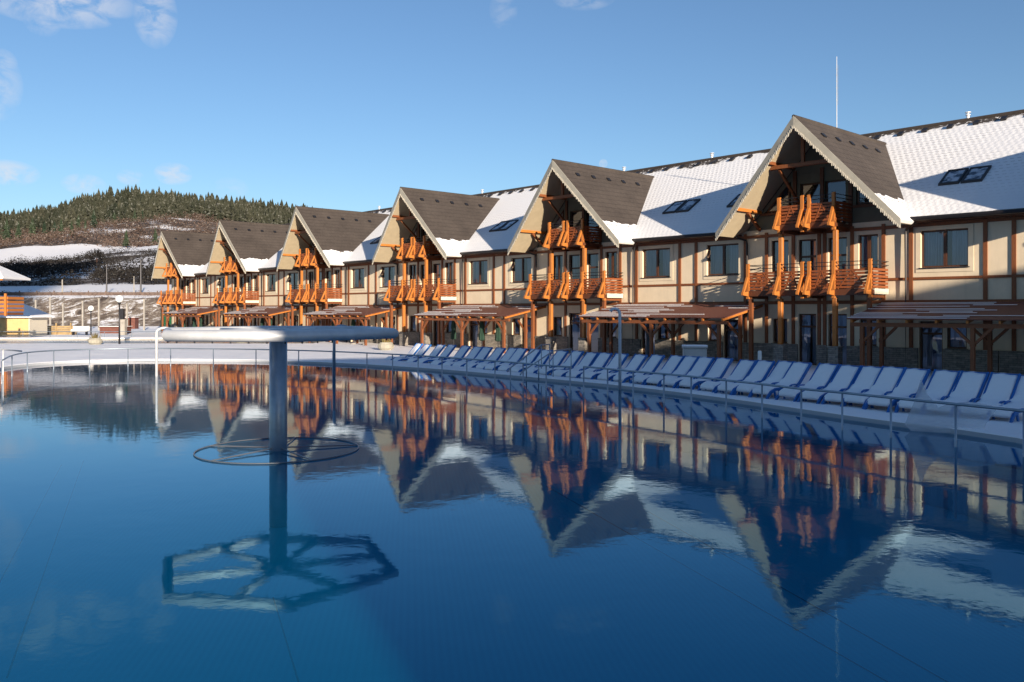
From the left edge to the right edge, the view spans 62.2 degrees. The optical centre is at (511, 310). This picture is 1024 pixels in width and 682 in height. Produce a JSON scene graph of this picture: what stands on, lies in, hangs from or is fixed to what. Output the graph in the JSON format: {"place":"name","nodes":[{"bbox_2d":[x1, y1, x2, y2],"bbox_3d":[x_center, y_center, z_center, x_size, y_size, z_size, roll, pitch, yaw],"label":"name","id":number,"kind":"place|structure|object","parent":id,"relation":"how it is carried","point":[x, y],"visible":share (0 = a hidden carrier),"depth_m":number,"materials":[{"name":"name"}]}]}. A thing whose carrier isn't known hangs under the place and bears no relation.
{"place":"outdoors","nodes":[
{"label":"outdoors","id":0,"kind":"place"},
{"bbox_2d":[0,340,323,343],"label":"path","id":1,"kind":"structure","parent":0,"point":[78,341],"depth_m":56.55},
{"bbox_2d":[0,361,832,427],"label":"water","id":2,"kind":"structure","parent":0,"point":[69,391],"depth_m":23.69,"materials":[{"name":"liquid"}]},
{"bbox_2d":[155,327,167,375],"bbox_3d":[-12.025,2.038,29.500,0.742,2.925,0.212,0,0,0],"label":"hooked pipe","id":3,"kind":"object","parent":2,"relation":"in","point":[156,351],"visible":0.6,"depth_m":29.46,"materials":[{"name":"metal"}]},
{"bbox_2d":[333,324,345,410],"bbox_3d":[-5.879,2.000,29.500,0.707,3.001,0.239,0,0,0],"label":"hooked pipe","id":4,"kind":"object","parent":2,"relation":"in","point":[334,358],"visible":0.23,"depth_m":29.45,"materials":[{"name":"metal"}]},
{"bbox_2d":[609,307,620,389],"bbox_3d":[2.986,1.408,24.550,0.358,2.984,0.090,0,0,0],"label":"hooked pipe","id":5,"kind":"object","parent":2,"relation":"in","point":[619,342],"visible":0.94,"depth_m":24.51,"materials":[{"name":"metal"}]},
{"bbox_2d":[0,217,1022,438],"bbox_3d":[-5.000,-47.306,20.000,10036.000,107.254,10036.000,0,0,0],"label":"snowy ground","id":6,"kind":"structure","parent":0,"point":[996,426],"depth_m":49.38,"materials":[{"name":"snow"}]},
{"bbox_2d":[1,218,12,240],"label":"conifer tree","id":7,"kind":"object","parent":6,"relation":"on","point":[7,232],"visible":0.89,"depth_m":559.08,"materials":[{"name":"plant"}]},
{"bbox_2d":[0,266,30,315],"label":"gazebo","id":8,"kind":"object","parent":6,"relation":"on","point":[6,274],"depth_m":60.06,"materials":[{"name":"paint"}]},
{"bbox_2d":[0,304,53,335],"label":"yellow shed","id":9,"kind":"structure","parent":6,"relation":"on","point":[32,319],"depth_m":70.50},
{"bbox_2d":[47,323,76,334],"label":"timber stack","id":10,"kind":"object","parent":6,"relation":"on","point":[60,329],"visible":0.46,"depth_m":75.60,"materials":[{"name":"brown wood"}]},
{"bbox_2d":[0,338,162,339],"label":"wall","id":11,"kind":"structure","parent":6,"relation":"on","point":[77,338],"depth_m":60.96,"materials":[{"name":"concrete"}]},
{"bbox_2d":[0,331,162,337],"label":"fence","id":12,"kind":"object","parent":6,"relation":"on","point":[84,331],"visible":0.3,"depth_m":62.48,"materials":[{"name":"metal"}]},
{"bbox_2d":[0,291,169,295],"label":"track barrier","id":13,"kind":"object","parent":6,"relation":"on","point":[19,293],"visible":0.2,"depth_m":123.20,"materials":[{"name":"wood"}]},
{"bbox_2d":[0,290,170,323],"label":"embankment scrub","id":14,"kind":"object","parent":6,"relation":"on","point":[80,302],"visible":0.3,"depth_m":118.43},
{"bbox_2d":[0,247,171,285],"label":"dark hedge belt","id":15,"kind":"object","parent":6,"relation":"on","point":[38,269],"visible":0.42,"depth_m":215.76,"materials":[{"name":"plant"}]},
{"bbox_2d":[87,332,102,344],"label":"stone planter","id":16,"kind":"object","parent":6,"relation":"on","point":[95,339],"visible":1,"depth_m":53.74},
{"bbox_2d":[84,248,108,259],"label":"bare tree","id":17,"kind":"object","parent":6,"relation":"on","point":[94,255],"visible":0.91,"depth_m":329.03,"materials":[{"name":"grey wood"}]},
{"bbox_2d":[98,326,132,332],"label":"long shed","id":18,"kind":"structure","parent":6,"relation":"on","point":[109,328],"depth_m":79.50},
{"bbox_2d":[0,211,232,247],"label":"hillside scrub","id":19,"kind":"object","parent":6,"relation":"on","point":[38,236],"visible":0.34,"depth_m":503.74,"materials":[{"name":"plant"}]},
{"bbox_2d":[115,295,124,343],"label":"globe lamp","id":20,"kind":"object","parent":6,"relation":"on","point":[119,299],"visible":0.99,"depth_m":54.40,"materials":[{"name":"glass"}]},
{"bbox_2d":[125,317,139,328],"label":"brick hut","id":21,"kind":"object","parent":6,"relation":"on","point":[133,322],"visible":0.64,"depth_m":98.50,"materials":[{"name":"red brick"}]},
{"bbox_2d":[0,185,312,237],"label":"forest","id":22,"kind":"object","parent":6,"relation":"on","point":[123,203],"visible":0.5,"depth_m":651.25,"materials":[{"name":"plant"}]},
{"bbox_2d":[162,307,230,326],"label":"pergola","id":23,"kind":"object","parent":6,"relation":"on","point":[192,312],"visible":0.88,"depth_m":73.28,"materials":[{"name":"brown wood"}]},
{"bbox_2d":[151,224,330,332],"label":"chalet house","id":24,"kind":"structure","parent":6,"relation":"on","point":[182,260],"depth_m":78.83,"materials":[{"name":"paint"}]},
{"bbox_2d":[224,306,304,325],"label":"pergola","id":25,"kind":"object","parent":6,"relation":"on","point":[268,312],"visible":0.91,"depth_m":63.95,"materials":[{"name":"brown wood"}]},
{"bbox_2d":[206,220,412,326],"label":"chalet house","id":26,"kind":"structure","parent":6,"relation":"on","point":[244,260],"depth_m":69.63,"materials":[{"name":"beige paint"}]},
{"bbox_2d":[303,306,401,345],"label":"pergola","id":27,"kind":"object","parent":6,"relation":"on","point":[357,311],"visible":0.84,"depth_m":54.77,"materials":[{"name":"brown wood"}]},
{"bbox_2d":[378,339,393,349],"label":"stone planter","id":28,"kind":"object","parent":6,"relation":"on","point":[386,345],"visible":0.84,"depth_m":46.19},
{"bbox_2d":[273,206,519,342],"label":"chalet house","id":29,"kind":"structure","parent":6,"relation":"on","point":[343,244],"depth_m":60.40,"materials":[{"name":"beige paint"}]},
{"bbox_2d":[350,268,363,288],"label":"window","id":30,"kind":"structure","parent":29,"relation":"in","point":[357,271],"depth_m":58.39,"materials":[{"name":"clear glass"}]},
{"bbox_2d":[385,343,422,359],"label":"sun lounger","id":31,"kind":"object","parent":6,"relation":"on","point":[414,350],"visible":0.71,"depth_m":37.98,"materials":[{"name":"white plastic"}]},
{"bbox_2d":[393,344,431,360],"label":"sun lounger","id":32,"kind":"object","parent":6,"relation":"on","point":[423,350],"visible":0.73,"depth_m":37.14,"materials":[{"name":"white plastic"}]},
{"bbox_2d":[406,344,445,361],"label":"sun lounger","id":33,"kind":"object","parent":6,"relation":"on","point":[437,350],"visible":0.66,"depth_m":36.40,"materials":[{"name":"white plastic"}]},
{"bbox_2d":[416,345,456,362],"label":"sun lounger","id":34,"kind":"object","parent":6,"relation":"on","point":[447,351],"visible":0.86,"depth_m":35.60,"materials":[{"name":"blue plastic"}]},
{"bbox_2d":[430,345,470,369],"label":"sun lounger","id":35,"kind":"object","parent":6,"relation":"on","point":[462,351],"visible":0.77,"depth_m":34.66,"materials":[{"name":"white plastic"}]},
{"bbox_2d":[443,346,481,365],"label":"sun lounger","id":36,"kind":"object","parent":6,"relation":"on","point":[473,352],"visible":0.67,"depth_m":34.13,"materials":[{"name":"blue plastic"}]},
{"bbox_2d":[452,347,492,370],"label":"sun lounger","id":37,"kind":"object","parent":6,"relation":"on","point":[484,353],"visible":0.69,"depth_m":33.63,"materials":[{"name":"blue plastic"}]},
{"bbox_2d":[414,305,546,352],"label":"pergola","id":38,"kind":"object","parent":6,"relation":"on","point":[484,311],"visible":0.96,"depth_m":45.42,"materials":[{"name":"brown wood"}]},
{"bbox_2d":[464,347,505,367],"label":"sun lounger","id":39,"kind":"object","parent":6,"relation":"on","point":[497,353],"visible":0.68,"depth_m":33.02,"materials":[{"name":"blue plastic"}]},
{"bbox_2d":[475,347,516,368],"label":"sun lounger","id":40,"kind":"object","parent":6,"relation":"on","point":[508,354],"visible":0.57,"depth_m":32.47,"materials":[{"name":"blue plastic"}]},
{"bbox_2d":[364,184,645,348],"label":"chalet house","id":41,"kind":"structure","parent":6,"relation":"on","point":[464,234],"depth_m":51.36,"materials":[{"name":"beige paint"}]},
{"bbox_2d":[380,266,394,287],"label":"window","id":42,"kind":"structure","parent":41,"relation":"in","point":[387,269],"depth_m":55.81,"materials":[{"name":"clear glass"}]},
{"bbox_2d":[446,262,452,283],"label":"window","id":43,"kind":"structure","parent":41,"relation":"in","point":[450,263],"depth_m":50.75,"materials":[{"name":"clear glass"}]},
{"bbox_2d":[470,317,477,347],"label":"glass door","id":44,"kind":"structure","parent":41,"relation":"in","point":[474,324],"depth_m":49.30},
{"bbox_2d":[471,260,487,283],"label":"window","id":45,"kind":"structure","parent":41,"relation":"in","point":[477,265],"depth_m":48.97,"materials":[{"name":"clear glass"}]},
{"bbox_2d":[484,348,527,369],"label":"sun lounger","id":46,"kind":"object","parent":6,"relation":"on","point":[518,354],"visible":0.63,"depth_m":31.91,"materials":[{"name":"white plastic"}]},
{"bbox_2d":[496,348,540,374],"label":"sun lounger","id":47,"kind":"object","parent":6,"relation":"on","point":[532,356],"visible":0.63,"depth_m":31.20,"materials":[{"name":"white plastic"}]},
{"bbox_2d":[507,344,549,418],"bbox_3d":[0.589,2.329,28.243,0.075,2.342,2.750,0,0,32],"label":"step handrail","id":48,"kind":"object","parent":6,"relation":"on","point":[526,362],"visible":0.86,"depth_m":28.03,"materials":[{"name":"metal"}]},
{"bbox_2d":[508,349,552,376],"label":"sun lounger","id":49,"kind":"object","parent":6,"relation":"on","point":[519,368],"visible":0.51,"depth_m":30.60,"materials":[{"name":"white plastic"}]},
{"bbox_2d":[520,348,571,380],"bbox_3d":[1.103,2.389,27.468,0.126,2.222,3.083,0,0,35],"label":"step handrail","id":50,"kind":"object","parent":6,"relation":"on","point":[553,351],"visible":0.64,"depth_m":27.89,"materials":[{"name":"metal"}]},
{"bbox_2d":[524,350,568,372],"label":"sun lounger","id":51,"kind":"object","parent":6,"relation":"on","point":[559,357],"visible":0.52,"depth_m":30.16,"materials":[{"name":"white plastic"}]},
{"bbox_2d":[535,350,583,377],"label":"sun lounger","id":52,"kind":"object","parent":6,"relation":"on","point":[576,356],"visible":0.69,"depth_m":29.33,"materials":[{"name":"white plastic"}]},
{"bbox_2d":[550,352,598,380],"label":"sun lounger","id":53,"kind":"object","parent":6,"relation":"on","point":[588,358],"visible":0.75,"depth_m":28.81,"materials":[{"name":"white plastic"}]},
{"bbox_2d":[564,352,612,377],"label":"sun lounger","id":54,"kind":"object","parent":6,"relation":"on","point":[601,359],"visible":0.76,"depth_m":28.24,"materials":[{"name":"blue plastic"}]},
{"bbox_2d":[579,353,628,382],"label":"sun lounger","id":55,"kind":"object","parent":6,"relation":"on","point":[613,362],"visible":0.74,"depth_m":27.54,"materials":[{"name":"blue plastic"}]},
{"bbox_2d":[595,354,647,380],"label":"sun lounger","id":56,"kind":"object","parent":6,"relation":"on","point":[636,362],"visible":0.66,"depth_m":26.98,"materials":[{"name":"blue plastic"}]},
{"bbox_2d":[611,354,664,382],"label":"sun lounger","id":57,"kind":"object","parent":6,"relation":"on","point":[652,363],"visible":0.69,"depth_m":26.24,"materials":[{"name":"blue plastic"}]},
{"bbox_2d":[490,149,815,357],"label":"chalet house","id":58,"kind":"structure","parent":6,"relation":"on","point":[642,219],"depth_m":42.02,"materials":[{"name":"beige paint"}]},
{"bbox_2d":[510,257,530,282],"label":"window","id":59,"kind":"structure","parent":58,"relation":"in","point":[519,262],"depth_m":46.36,"materials":[{"name":"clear glass"}]},
{"bbox_2d":[554,255,562,279],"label":"window","id":60,"kind":"structure","parent":58,"relation":"in","point":[558,257],"depth_m":44.08,"materials":[{"name":"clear glass"}]},
{"bbox_2d":[554,317,562,336],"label":"window","id":61,"kind":"structure","parent":58,"relation":"in","point":[558,318],"depth_m":44.30,"materials":[{"name":"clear glass"}]},
{"bbox_2d":[570,254,579,293],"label":"balcony door","id":62,"kind":"structure","parent":58,"relation":"in","point":[575,268],"depth_m":43.41,"materials":[{"name":"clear glass"}]},
{"bbox_2d":[570,313,579,352],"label":"glass door","id":63,"kind":"structure","parent":58,"relation":"in","point":[575,322],"depth_m":43.41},
{"bbox_2d":[588,253,597,293],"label":"balcony door","id":64,"kind":"structure","parent":58,"relation":"in","point":[593,267],"depth_m":42.49,"materials":[{"name":"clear glass"}]},
{"bbox_2d":[607,251,616,277],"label":"window","id":65,"kind":"structure","parent":58,"relation":"in","point":[612,253],"depth_m":41.42,"materials":[{"name":"clear glass"}]},
{"bbox_2d":[643,319,654,356],"bbox_3d":[6.528,1.290,39.800,0.234,1.780,0.800,0,0,-43],"label":"glass door","id":66,"kind":"structure","parent":58,"relation":"in","point":[647,324],"depth_m":39.99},
{"bbox_2d":[644,248,669,277],"bbox_3d":[6.774,-2.168,39.416,0.394,1.365,1.700,0,0,-43],"label":"window","id":67,"kind":"structure","parent":58,"relation":"in","point":[651,256],"depth_m":39.66,"materials":[{"name":"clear glass"}]},
{"bbox_2d":[629,355,683,386],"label":"sun lounger","id":68,"kind":"object","parent":6,"relation":"on","point":[672,363],"visible":0.73,"depth_m":25.65,"materials":[{"name":"blue plastic"}]},
{"bbox_2d":[578,303,764,361],"bbox_3d":[6.756,0.982,36.967,2.952,2.515,7.780,0,0,-43],"label":"pergola","id":69,"kind":"object","parent":6,"relation":"on","point":[703,312],"visible":0.97,"depth_m":36.15,"materials":[{"name":"brown wood"}]},
{"bbox_2d":[644,355,698,385],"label":"sun lounger","id":70,"kind":"object","parent":6,"relation":"on","point":[685,365],"visible":0.59,"depth_m":25.19,"materials":[{"name":"blue plastic"}]},
{"bbox_2d":[658,356,714,387],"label":"sun lounger","id":71,"kind":"object","parent":6,"relation":"on","point":[701,366],"visible":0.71,"depth_m":24.54,"materials":[{"name":"blue plastic"}]},
{"bbox_2d":[682,345,707,356],"bbox_3d":[5.850,1.657,27.200,0.780,1.085,0.460,0,0,6],"label":"table","id":72,"kind":"object","parent":6,"relation":"on","point":[695,350],"visible":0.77,"depth_m":26.99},
{"bbox_2d":[676,357,732,389],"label":"sun lounger","id":73,"kind":"object","parent":6,"relation":"on","point":[719,367],"visible":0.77,"depth_m":24.07,"materials":[{"name":"blue plastic"}]},
{"bbox_2d":[697,359,756,396],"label":"sun lounger","id":74,"kind":"object","parent":6,"relation":"on","point":[742,369],"visible":0.64,"depth_m":23.36,"materials":[{"name":"blue plastic"}]},
{"bbox_2d":[714,360,775,394],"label":"sun lounger","id":75,"kind":"object","parent":6,"relation":"on","point":[761,370],"visible":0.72,"depth_m":22.71,"materials":[{"name":"blue plastic"}]},
{"bbox_2d":[733,360,795,396],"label":"sun lounger","id":76,"kind":"object","parent":6,"relation":"on","point":[778,372],"visible":0.64,"depth_m":22.28,"materials":[{"name":"blue plastic"}]},
{"bbox_2d":[749,361,811,398],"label":"sun lounger","id":77,"kind":"object","parent":6,"relation":"on","point":[795,374],"visible":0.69,"depth_m":21.68,"materials":[{"name":"blue plastic"}]},
{"bbox_2d":[775,363,839,401],"bbox_3d":[7.265,1.809,20.876,1.769,0.944,0.625,0,0,-33],"label":"sun lounger","id":78,"kind":"object","parent":6,"relation":"on","point":[823,374],"visible":0.68,"depth_m":21.03,"materials":[{"name":"blue plastic"}]},
{"bbox_2d":[797,364,860,403],"bbox_3d":[7.611,1.815,20.355,1.769,0.944,0.625,0,0,-34],"label":"sun lounger","id":79,"kind":"object","parent":6,"relation":"on","point":[844,376],"visible":0.78,"depth_m":20.53,"materials":[{"name":"blue plastic"}]},
{"bbox_2d":[679,109,1023,372],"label":"chalet house","id":80,"kind":"structure","parent":6,"relation":"on","point":[902,215],"depth_m":32.62,"materials":[{"name":"paint"}]},
{"bbox_2d":[706,243,738,275],"bbox_3d":[9.199,-2.168,36.786,0.394,1.365,1.700,0,0,-43],"label":"window","id":81,"kind":"structure","parent":80,"relation":"in","point":[718,252],"depth_m":36.97,"materials":[{"name":"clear glass"}]},
{"bbox_2d":[725,319,737,360],"bbox_3d":[9.564,1.290,36.509,0.234,1.780,0.800,0,0,-43],"label":"glass door","id":82,"kind":"structure","parent":80,"relation":"in","point":[729,334],"depth_m":36.65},
{"bbox_2d":[773,240,787,271],"bbox_3d":[11.101,-2.205,34.833,0.242,1.290,0.750,0,0,-43],"label":"window","id":83,"kind":"structure","parent":80,"relation":"in","point":[786,241],"depth_m":35.00,"materials":[{"name":"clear glass"}]},
{"bbox_2d":[774,319,787,343],"bbox_3d":[11.046,0.867,34.786,0.394,1.035,0.750,0,0,-43],"label":"window","id":84,"kind":"structure","parent":80,"relation":"in","point":[776,342],"depth_m":34.95,"materials":[{"name":"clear glass"}]},
{"bbox_2d":[800,239,815,286],"bbox_3d":[11.920,-1.745,33.954,0.234,2.150,0.750,0,0,-43],"label":"balcony door","id":85,"kind":"structure","parent":80,"relation":"in","point":[805,256],"depth_m":34.05,"materials":[{"name":"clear glass"}]},
{"bbox_2d":[800,314,815,364],"bbox_3d":[11.920,1.165,33.954,0.234,2.030,0.750,0,0,-43],"label":"glass door","id":86,"kind":"structure","parent":80,"relation":"in","point":[805,326],"depth_m":34.06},
{"bbox_2d":[829,237,846,288],"bbox_3d":[12.768,-1.745,33.032,0.234,2.150,0.750,0,0,-43],"label":"balcony door","id":87,"kind":"structure","parent":80,"relation":"in","point":[844,254],"depth_m":32.97,"materials":[{"name":"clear glass"}]},
{"bbox_2d":[829,314,846,364],"bbox_3d":[12.768,1.165,33.032,0.234,2.030,0.750,0,0,-43],"label":"glass door","id":88,"kind":"structure","parent":80,"relation":"in","point":[844,326],"depth_m":32.97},
{"bbox_2d":[860,234,877,268],"bbox_3d":[13.575,-2.205,32.150,0.242,1.290,0.751,0,0,-43],"label":"window","id":89,"kind":"structure","parent":80,"relation":"in","point":[865,240],"depth_m":32.10,"materials":[{"name":"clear glass"}]},
{"bbox_2d":[861,319,877,346],"bbox_3d":[13.522,0.867,32.099,0.394,1.035,0.750,0,0,-43],"label":"window","id":90,"kind":"structure","parent":80,"relation":"in","point":[874,344],"depth_m":32.10,"materials":[{"name":"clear glass"}]},
{"bbox_2d":[920,321,942,370],"bbox_3d":[15.123,1.290,30.481,0.234,1.780,0.800,0,0,-43],"label":"glass door","id":91,"kind":"structure","parent":80,"relation":"in","point":[926,334],"depth_m":30.60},
{"bbox_2d":[919,228,969,268],"bbox_3d":[15.369,-2.168,30.097,0.394,1.365,1.700,0,0,-43],"label":"window","id":92,"kind":"structure","parent":80,"relation":"in","point":[934,242],"depth_m":30.11,"materials":[{"name":"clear glass"}]},
{"bbox_2d":[945,323,967,349],"bbox_3d":[15.656,0.917,29.787,0.394,0.935,0.750,0,0,-43],"label":"window","id":93,"kind":"structure","parent":80,"relation":"in","point":[953,337],"depth_m":29.94,"materials":[{"name":"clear glass"}]},
{"bbox_2d":[821,365,881,406],"bbox_3d":[7.986,1.813,19.873,1.769,0.944,0.625,0,0,-36],"label":"sun lounger","id":94,"kind":"object","parent":6,"relation":"on","point":[866,377],"visible":0.62,"depth_m":20.12,"materials":[{"name":"blue plastic"}]},
{"bbox_2d":[840,366,904,408],"bbox_3d":[8.269,1.793,19.414,1.769,0.944,0.625,0,0,-35],"label":"sun lounger","id":95,"kind":"object","parent":6,"relation":"on","point":[887,379],"visible":0.66,"depth_m":19.62,"materials":[{"name":"blue plastic"}]},
{"bbox_2d":[864,367,930,411],"bbox_3d":[8.587,1.798,18.918,1.769,0.944,0.625,0,0,-36],"label":"sun lounger","id":96,"kind":"object","parent":6,"relation":"on","point":[911,382],"visible":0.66,"depth_m":19.09,"materials":[{"name":"blue plastic"}]},
{"bbox_2d":[894,369,960,414],"bbox_3d":[9.036,1.804,18.430,1.769,0.944,0.625,0,0,-36],"label":"sun lounger","id":97,"kind":"object","parent":6,"relation":"on","point":[940,384],"visible":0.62,"depth_m":18.63,"materials":[{"name":"white plastic"}]},
{"bbox_2d":[847,302,1023,372],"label":"pergola","id":98,"kind":"object","parent":6,"relation":"on","point":[968,312],"visible":0.98,"depth_m":28.00,"materials":[{"name":"brown wood"}]},
{"bbox_2d":[922,370,989,417],"bbox_3d":[9.381,1.799,17.924,1.769,0.944,0.625,0,0,-37],"label":"sun lounger","id":99,"kind":"object","parent":6,"relation":"on","point":[969,386],"visible":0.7,"depth_m":18.12,"materials":[{"name":"white plastic"}]},
{"bbox_2d":[957,372,1020,420],"bbox_3d":[9.797,1.798,17.418,1.769,0.944,0.625,0,0,-40],"label":"sun lounger","id":100,"kind":"object","parent":6,"relation":"on","point":[999,387],"visible":0.73,"depth_m":17.65,"materials":[{"name":"white plastic"}]},
{"bbox_2d":[980,375,1023,422],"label":"sun lounger","id":101,"kind":"object","parent":6,"relation":"on","point":[1017,401],"visible":0.73,"depth_m":16.87,"materials":[{"name":"blue plastic"}]},
{"bbox_2d":[993,164,1023,374],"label":"chalet house","id":102,"kind":"structure","parent":6,"relation":"on","point":[1008,210],"depth_m":28.36,"materials":[{"name":"beige paint"}]},
{"bbox_2d":[0,404,1023,681],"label":"pool floor","id":103,"kind":"structure","parent":0,"point":[410,544],"depth_m":11.85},
{"bbox_2d":[162,326,398,527],"bbox_3d":[-3.840,1.915,13.950,4.034,3.249,3.777,0,0,0],"label":"ring fountain","id":104,"kind":"object","parent":103,"relation":"on","point":[277,338],"visible":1,"depth_m":13.81,"materials":[{"name":"metal"}]},
{"bbox_2d":[1,348,570,435],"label":"pool railing","id":105,"kind":"object","parent":103,"relation":"on","point":[441,357],"visible":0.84,"depth_m":29.50,"materials":[{"name":"metal"}]},
{"bbox_2d":[0,460,947,681],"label":"pool floor seams","id":106,"kind":"object","parent":103,"relation":"on","point":[21,636],"visible":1,"depth_m":10.33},
{"bbox_2d":[0,359,1022,470],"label":"pool wall","id":107,"kind":"structure","parent":103,"relation":"on","point":[1003,451],"depth_m":17.44,"materials":[{"name":"concrete"}]},
{"bbox_2d":[429,404,1023,536],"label":"pool ledge","id":108,"kind":"object","parent":103,"relation":"on","point":[991,494],"visible":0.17,"depth_m":17.42,"materials":[{"name":"concrete"}]},
{"bbox_2d":[583,366,1023,518],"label":"pool railing","id":109,"kind":"object","parent":103,"relation":"on","point":[915,400],"visible":0.98,"depth_m":17.02,"materials":[{"name":"metal"}]},
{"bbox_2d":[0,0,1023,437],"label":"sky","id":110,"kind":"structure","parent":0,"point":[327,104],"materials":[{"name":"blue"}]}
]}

